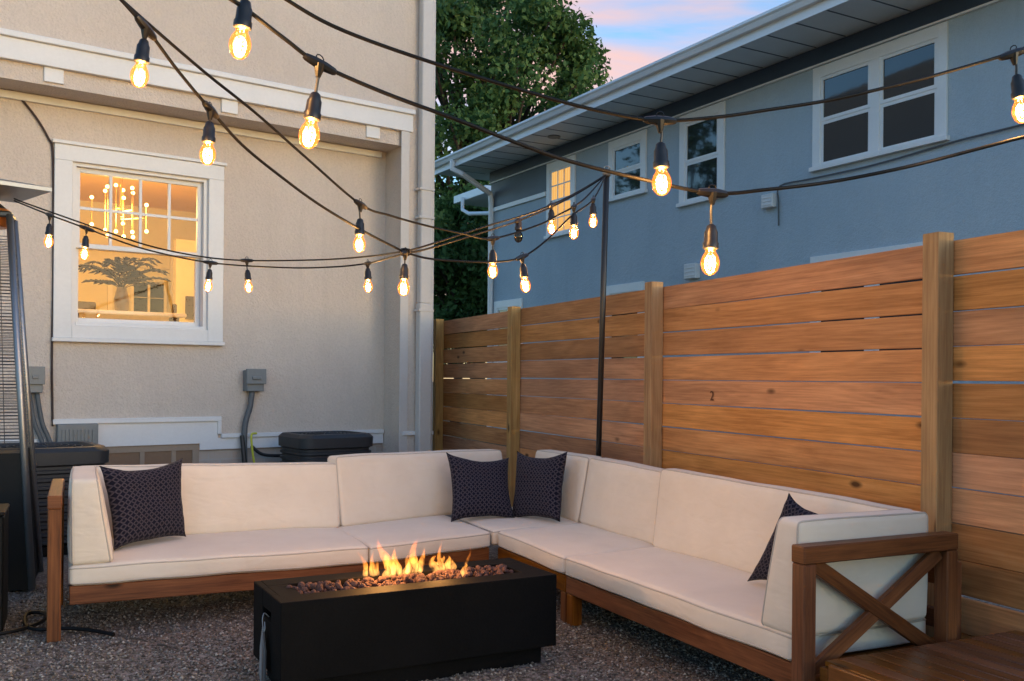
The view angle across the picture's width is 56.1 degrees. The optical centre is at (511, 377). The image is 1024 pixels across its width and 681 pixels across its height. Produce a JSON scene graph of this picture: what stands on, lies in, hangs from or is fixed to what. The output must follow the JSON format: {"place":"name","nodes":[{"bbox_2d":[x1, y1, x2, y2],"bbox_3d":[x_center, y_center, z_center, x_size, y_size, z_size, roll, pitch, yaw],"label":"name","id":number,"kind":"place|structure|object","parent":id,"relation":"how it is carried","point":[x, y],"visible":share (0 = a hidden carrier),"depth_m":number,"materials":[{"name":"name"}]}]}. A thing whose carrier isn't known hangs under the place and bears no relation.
{"place":"outdoors","nodes":[
{"label":"outdoors","id":0,"kind":"place"},
{"bbox_2d":[0,0,435,464],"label":"cream house","id":1,"kind":"structure","parent":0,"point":[330,349],"depth_m":9.06,"materials":[{"name":"paint"}]},
{"bbox_2d":[10,90,53,425],"bbox_3d":[-4.090,-1.016,8.062,0.466,2.860,0.020,0,0,-36],"label":"wall cable","id":2,"kind":"object","parent":1,"relation":"attached to","point":[52,154],"depth_m":8.18,"materials":[{"name":"black rubber"}]},
{"bbox_2d":[29,366,51,441],"bbox_3d":[-3.974,0.488,8.081,0.248,1.159,0.149,0,0,-36],"label":"disconnect box","id":3,"kind":"object","parent":1,"relation":"attached to","point":[37,377],"visible":0.56,"depth_m":8.05,"materials":[{"name":"grey paint"}]},
{"bbox_2d":[56,423,97,443],"bbox_3d":[-3.746,0.516,8.272,0.327,0.236,0.082,0,0,-36],"label":"vent hood","id":4,"kind":"object","parent":1,"relation":"attached to","point":[87,432],"visible":0.62,"depth_m":8.24,"materials":[{"name":"grey paint"}]},
{"bbox_2d":[78,301,95,309],"bbox_3d":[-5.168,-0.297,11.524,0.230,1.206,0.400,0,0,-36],"label":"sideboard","id":5,"kind":"object","parent":1,"relation":"in","point":[86,305],"visible":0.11,"depth_m":11.37,"materials":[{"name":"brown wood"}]},
{"bbox_2d":[90,178,147,238],"bbox_3d":[-4.153,-1.914,10.198,0.664,0.883,0.248,0,0,0],"label":"chandelier","id":6,"kind":"object","parent":1,"relation":"hanging from","point":[123,197],"visible":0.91,"depth_m":10.19,"materials":[{"name":"gold metal"}]},
{"bbox_2d":[78,309,186,321],"bbox_3d":[-4.132,-0.170,9.898,1.150,0.969,1.250,0,0,-36],"label":"dining table","id":7,"kind":"object","parent":1,"relation":"in","point":[123,315],"visible":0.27,"depth_m":9.59,"materials":[{"name":"brown wood"}]},
{"bbox_2d":[78,257,170,310],"bbox_3d":[-3.982,-0.940,9.783,0.905,0.575,0.859,0,0,-44],"label":"vase of palm","id":8,"kind":"object","parent":7,"relation":"on","point":[121,300],"visible":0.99,"depth_m":9.77,"materials":[{"name":"green plant"}]},
{"bbox_2d":[52,138,226,345],"bbox_3d":[-3.358,-1.165,8.679,1.510,1.723,0.220,0,0,-36],"label":"window","id":9,"kind":"structure","parent":1,"relation":"in","point":[70,157],"depth_m":8.61,"materials":[{"name":"white paint"}]},
{"bbox_2d":[134,283,163,312],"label":"interior window","id":10,"kind":"structure","parent":1,"relation":"in","point":[140,304],"depth_m":13.34,"materials":[{"name":"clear glass"}]},
{"bbox_2d":[104,444,198,464],"bbox_3d":[-3.301,0.917,8.712,0.900,0.610,0.055,0,0,-36],"label":"basement window","id":11,"kind":"structure","parent":1,"relation":"in","point":[144,454],"depth_m":8.71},
{"bbox_2d":[172,304,176,312],"bbox_3d":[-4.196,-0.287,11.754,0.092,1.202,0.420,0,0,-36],"label":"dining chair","id":12,"kind":"object","parent":1,"relation":"in","point":[174,308],"visible":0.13,"depth_m":11.58,"materials":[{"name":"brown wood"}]},
{"bbox_2d":[185,296,193,318],"bbox_3d":[-4.129,-0.905,12.495,0.233,0.293,0.040,0,0,-36],"label":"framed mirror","id":13,"kind":"object","parent":1,"relation":"attached to","point":[189,306],"visible":0.4,"depth_m":12.44,"materials":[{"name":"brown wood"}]},
{"bbox_2d":[240,435,246,462],"bbox_3d":[-2.547,0.814,9.110,0.090,0.534,0.068,0,0,22],"label":"refrigerant hose","id":14,"kind":"object","parent":1,"relation":"attached to","point":[243,448],"visible":0.48,"depth_m":9.09,"materials":[{"name":"black rubber"}]},
{"bbox_2d":[241,369,265,462],"bbox_3d":[-2.478,0.549,9.181,0.216,1.264,0.149,0,0,-36],"label":"disconnect box","id":15,"kind":"object","parent":1,"relation":"attached to","point":[254,380],"visible":0.83,"depth_m":9.14,"materials":[{"name":"grey paint"}]},
{"bbox_2d":[250,432,256,462],"bbox_3d":[-2.454,0.827,9.136,0.045,0.607,0.080,0,0,29],"label":"yellow line","id":16,"kind":"object","parent":15,"relation":"hanging from","point":[251,443],"visible":0.61,"depth_m":9.12,"materials":[{"name":"plastic"}]},
{"bbox_2d":[250,446,281,456],"bbox_3d":[-2.228,0.707,9.278,0.600,0.128,0.042,0,0,-27],"label":"refrigerant hose","id":17,"kind":"object","parent":1,"relation":"attached to","point":[256,450],"visible":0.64,"depth_m":9.19,"materials":[{"name":"black rubber"}]},
{"bbox_2d":[414,0,434,451],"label":"downspout","id":18,"kind":"object","parent":1,"relation":"attached to","point":[423,310],"visible":0.91,"depth_m":9.82,"materials":[{"name":"white metal"}]},
{"bbox_2d":[0,515,1023,680],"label":"gravel ground","id":19,"kind":"structure","parent":0,"point":[41,578],"depth_m":4.62,"materials":[{"name":"grey gravel"}]},
{"bbox_2d":[0,503,9,631],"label":"black box","id":20,"kind":"object","parent":19,"relation":"on","point":[4,516],"visible":0.93,"depth_m":4.85,"materials":[{"name":"metal"}]},
{"bbox_2d":[0,178,51,590],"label":"patio heater","id":21,"kind":"object","parent":19,"relation":"on","point":[18,485],"visible":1,"depth_m":5.80,"materials":[{"name":"metal"}]},
{"bbox_2d":[13,198,399,291],"bbox_3d":[-1.506,-0.770,5.063,3.210,0.585,0.785,0,0,35],"label":"string light","id":22,"kind":"object","parent":21,"relation":"hanging from","point":[247,272],"visible":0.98,"depth_m":5.33,"materials":[{"name":"black plastic"}]},
{"bbox_2d":[13,200,400,292],"bbox_3d":[-1.557,-0.750,5.021,3.198,0.601,0.860,0,0,32],"label":"string light","id":23,"kind":"object","parent":21,"relation":"hanging from","point":[85,240],"visible":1,"depth_m":5.11,"materials":[{"name":"black plastic"}]},
{"bbox_2d":[0,441,108,555],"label":"air conditioner","id":24,"kind":"object","parent":19,"relation":"on","point":[57,460],"visible":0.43,"depth_m":6.91,"materials":[{"name":"black metal"}]},
{"bbox_2d":[0,610,114,635],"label":"power cable","id":25,"kind":"object","parent":19,"relation":"on","point":[32,627],"visible":0.87,"depth_m":4.84,"materials":[{"name":"black rubber"}]},
{"bbox_2d":[129,637,147,641],"bbox_3d":[-1.802,1.264,4.635,0.111,0.015,0.011,0,0,23],"label":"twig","id":26,"kind":"object","parent":19,"relation":"on","point":[134,638],"visible":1,"depth_m":4.64,"materials":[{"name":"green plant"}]},
{"bbox_2d":[278,431,372,462],"bbox_3d":[-1.753,0.898,9.020,0.745,0.775,0.645,0,0,-36],"label":"air conditioner","id":27,"kind":"object","parent":19,"relation":"on","point":[313,446],"visible":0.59,"depth_m":8.76,"materials":[{"name":"black metal"}]},
{"bbox_2d":[253,558,556,680],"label":"fire table","id":28,"kind":"object","parent":19,"relation":"on","point":[424,631],"visible":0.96,"depth_m":4.10,"materials":[{"name":"black metal"}]},
{"bbox_2d":[259,613,268,680],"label":"gas hose","id":29,"kind":"object","parent":28,"relation":"hanging from","point":[262,668],"visible":1,"depth_m":3.96,"materials":[{"name":"silver metal"}]},
{"bbox_2d":[286,564,513,593],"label":"lava rocks","id":30,"kind":"object","parent":28,"relation":"on","point":[324,586],"visible":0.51,"depth_m":4.27,"materials":[{"name":"stone"}]},
{"bbox_2d":[46,449,961,680],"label":"sectional sofa","id":31,"kind":"object","parent":19,"relation":"on","point":[676,553],"visible":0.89,"depth_m":4.93,"materials":[{"name":"beige fabric"}]},
{"bbox_2d":[100,458,185,549],"bbox_3d":[-2.032,0.693,5.360,0.209,0.443,0.586,0,0,29],"label":"throw pillow","id":32,"kind":"object","parent":31,"relation":"on","point":[145,504],"visible":1,"depth_m":5.27,"materials":[{"name":"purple fabric"}]},
{"bbox_2d":[446,452,514,521],"bbox_3d":[-0.210,0.726,6.444,0.467,0.438,0.252,0,0,-17],"label":"throw pillow","id":33,"kind":"object","parent":31,"relation":"on","point":[479,489],"visible":1,"depth_m":6.39,"materials":[{"name":"purple fabric"}]},
{"bbox_2d":[513,451,566,521],"bbox_3d":[0.179,0.723,6.416,0.483,0.468,0.199,0,0,39],"label":"throw pillow","id":34,"kind":"object","parent":31,"relation":"on","point":[538,485],"visible":1,"depth_m":6.35,"materials":[{"name":"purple fabric"}]},
{"bbox_2d":[748,494,816,580],"bbox_3d":[1.235,0.724,4.208,0.121,0.434,0.519,0,0,-39],"label":"throw pillow","id":35,"kind":"object","parent":31,"relation":"on","point":[791,507],"visible":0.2,"depth_m":4.25,"materials":[{"name":"black fabric"}]},
{"bbox_2d":[596,165,610,456],"bbox_3d":[0.586,-0.006,6.365,0.050,2.632,0.782,0,0,1],"label":"light pole","id":36,"kind":"object","parent":19,"relation":"on","point":[602,312],"visible":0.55,"depth_m":6.22,"materials":[{"name":"metal"}]},
{"bbox_2d":[124,0,603,277],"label":"string light","id":37,"kind":"object","parent":36,"relation":"hanging from","point":[361,205],"visible":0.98,"depth_m":3.60,"materials":[{"name":"black plastic"}]},
{"bbox_2d":[398,175,605,295],"bbox_3d":[0.112,-0.792,4.848,0.127,0.949,2.429,0,0,25],"label":"string light","id":38,"kind":"object","parent":36,"relation":"hanging from","point":[404,272],"visible":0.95,"depth_m":4.29,"materials":[{"name":"black plastic"}]},
{"bbox_2d":[119,0,402,251],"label":"string light","id":39,"kind":"object","parent":38,"relation":"hanging from","point":[141,54],"visible":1,"depth_m":2.77,"materials":[{"name":"black plastic"}]},
{"bbox_2d":[401,248,409,255],"bbox_3d":[-0.422,-0.497,3.800,0.035,0.030,0.027,0,0,0],"label":"cable tie","id":40,"kind":"object","parent":38,"relation":"attached to","point":[406,249],"visible":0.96,"depth_m":3.80,"materials":[{"name":"black plastic"}]},
{"bbox_2d":[410,177,605,291],"bbox_3d":[0.210,-0.817,4.839,0.301,0.884,2.382,0,0,25],"label":"string light","id":41,"kind":"object","parent":36,"relation":"hanging from","point":[523,256],"visible":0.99,"depth_m":4.25,"materials":[{"name":"black plastic"}]},
{"bbox_2d":[411,176,605,252],"bbox_3d":[0.047,-0.876,4.917,0.143,0.776,2.383,0,0,26],"label":"string light","id":42,"kind":"object","parent":36,"relation":"hanging from","point":[518,237],"visible":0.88,"depth_m":4.98,"materials":[{"name":"black plastic"}]},
{"bbox_2d":[820,630,1023,680],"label":"slatted side table","id":43,"kind":"object","parent":19,"relation":"on","point":[996,657],"visible":1,"depth_m":3.41,"materials":[{"name":"brown wood"}]},
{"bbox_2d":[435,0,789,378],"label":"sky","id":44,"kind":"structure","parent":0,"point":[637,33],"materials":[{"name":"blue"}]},
{"bbox_2d":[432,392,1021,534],"bbox_3d":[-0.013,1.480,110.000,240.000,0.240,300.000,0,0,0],"label":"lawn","id":45,"kind":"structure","parent":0,"point":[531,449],"depth_m":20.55,"materials":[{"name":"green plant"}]},
{"bbox_2d":[433,189,487,422],"bbox_3d":[-1.743,-2.319,28.733,3.920,7.346,5.002,0,0,0],"label":"evergreen hedge","id":46,"kind":"object","parent":45,"relation":"on","point":[469,300],"visible":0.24,"depth_m":27.41,"materials":[{"name":"green plant"}]},
{"bbox_2d":[433,0,612,409],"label":"oak tree","id":47,"kind":"object","parent":45,"relation":"on","point":[553,34],"visible":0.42,"depth_m":27.99,"materials":[{"name":"green plant"}]},
{"bbox_2d":[433,230,1023,638],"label":"wooden fence","id":48,"kind":"object","parent":45,"relation":"on","point":[975,452],"visible":0.64,"depth_m":5.09,"materials":[{"name":"brown wood"}]},
{"bbox_2d":[229,0,1023,274],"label":"string light","id":49,"kind":"object","parent":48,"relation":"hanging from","point":[312,112],"visible":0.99,"depth_m":2.30,"materials":[{"name":"black plastic"}]},
{"bbox_2d":[229,0,251,59],"bbox_3d":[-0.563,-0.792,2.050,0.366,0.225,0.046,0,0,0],"label":"string light","id":50,"kind":"object","parent":49,"relation":"hanging from","point":[242,20],"visible":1,"depth_m":2.04,"materials":[{"name":"yellow glass"}]},
{"bbox_2d":[284,0,1023,195],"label":"string light","id":51,"kind":"object","parent":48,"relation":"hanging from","point":[661,161],"visible":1,"depth_m":2.30,"materials":[{"name":"black plastic"}]},
{"bbox_2d":[435,0,1023,496],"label":"blue house","id":52,"kind":"structure","parent":45,"relation":"on","point":[791,52],"depth_m":13.41,"materials":[{"name":"paint"}]},
{"bbox_2d":[454,185,490,215],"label":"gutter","id":53,"kind":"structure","parent":52,"relation":"attached to","point":[476,197],"depth_m":24.88,"materials":[{"name":"white plastic"}]},
{"bbox_2d":[493,298,522,362],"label":"window","id":54,"kind":"structure","parent":52,"relation":"in","point":[499,306],"depth_m":20.41,"materials":[{"name":"white plastic"}]},
{"bbox_2d":[548,135,560,138],"bbox_3d":[0.783,-4.482,17.879,0.240,0.022,0.234,0,0,0],"label":"soffit light","id":55,"kind":"object","parent":52,"relation":"attached to","point":[554,136],"visible":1,"depth_m":17.82,"materials":[{"name":"grey paint"}]},
{"bbox_2d":[544,154,575,238],"bbox_3d":[0.926,-3.472,18.552,0.070,1.480,1.080,0,0,-30],"label":"window","id":56,"kind":"structure","parent":52,"relation":"in","point":[560,175],"depth_m":18.56,"materials":[{"name":"yellow glass"}]},
{"bbox_2d":[604,281,644,358],"bbox_3d":[1.939,-0.929,16.736,0.070,1.410,1.180,0,0,-30],"label":"window","id":57,"kind":"structure","parent":52,"relation":"in","point":[635,286],"depth_m":16.71,"materials":[{"name":"white plastic"}]},
{"bbox_2d":[608,129,647,202],"bbox_3d":[1.985,-3.663,16.697,0.070,1.080,1.150,0,0,-30],"label":"window","id":58,"kind":"structure","parent":52,"relation":"in","point":[627,154],"depth_m":16.68,"materials":[{"name":"white plastic"}]},
{"bbox_2d":[684,263,699,279],"bbox_3d":[2.833,-1.675,15.139,0.107,0.240,0.292,0,0,-30],"label":"wall vent","id":59,"kind":"object","parent":52,"relation":"attached to","point":[691,270],"depth_m":15.07,"materials":[{"name":"white plastic"}]},
{"bbox_2d":[676,101,725,207],"bbox_3d":[2.948,-3.465,15.003,0.070,1.460,1.110,0,0,-30],"label":"window","id":60,"kind":"structure","parent":52,"relation":"in","point":[701,143],"depth_m":15.01,"materials":[{"name":"white plastic"}]},
{"bbox_2d":[761,193,776,208],"bbox_3d":[3.662,-2.517,13.696,0.107,0.198,0.225,0,0,-30],"label":"wall vent","id":61,"kind":"object","parent":52,"relation":"attached to","point":[769,201],"depth_m":13.64,"materials":[{"name":"white plastic"}]},
{"bbox_2d":[809,242,922,352],"bbox_3d":[4.542,-0.866,12.166,0.070,1.530,2.080,0,0,-30],"label":"window","id":62,"kind":"structure","parent":52,"relation":"in","point":[815,259],"depth_m":12.27,"materials":[{"name":"white plastic"}]},
{"bbox_2d":[809,21,949,172],"bbox_3d":[4.582,-3.481,12.135,0.070,1.400,2.110,0,0,-30],"label":"window","id":63,"kind":"structure","parent":52,"relation":"in","point":[914,115],"depth_m":12.05,"materials":[{"name":"white plastic"}]},
{"bbox_2d":[777,123,1023,225],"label":"service cable","id":64,"kind":"object","parent":52,"relation":"attached to","point":[1010,127],"visible":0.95,"depth_m":11.79,"materials":[{"name":"black rubber"}]}
]}

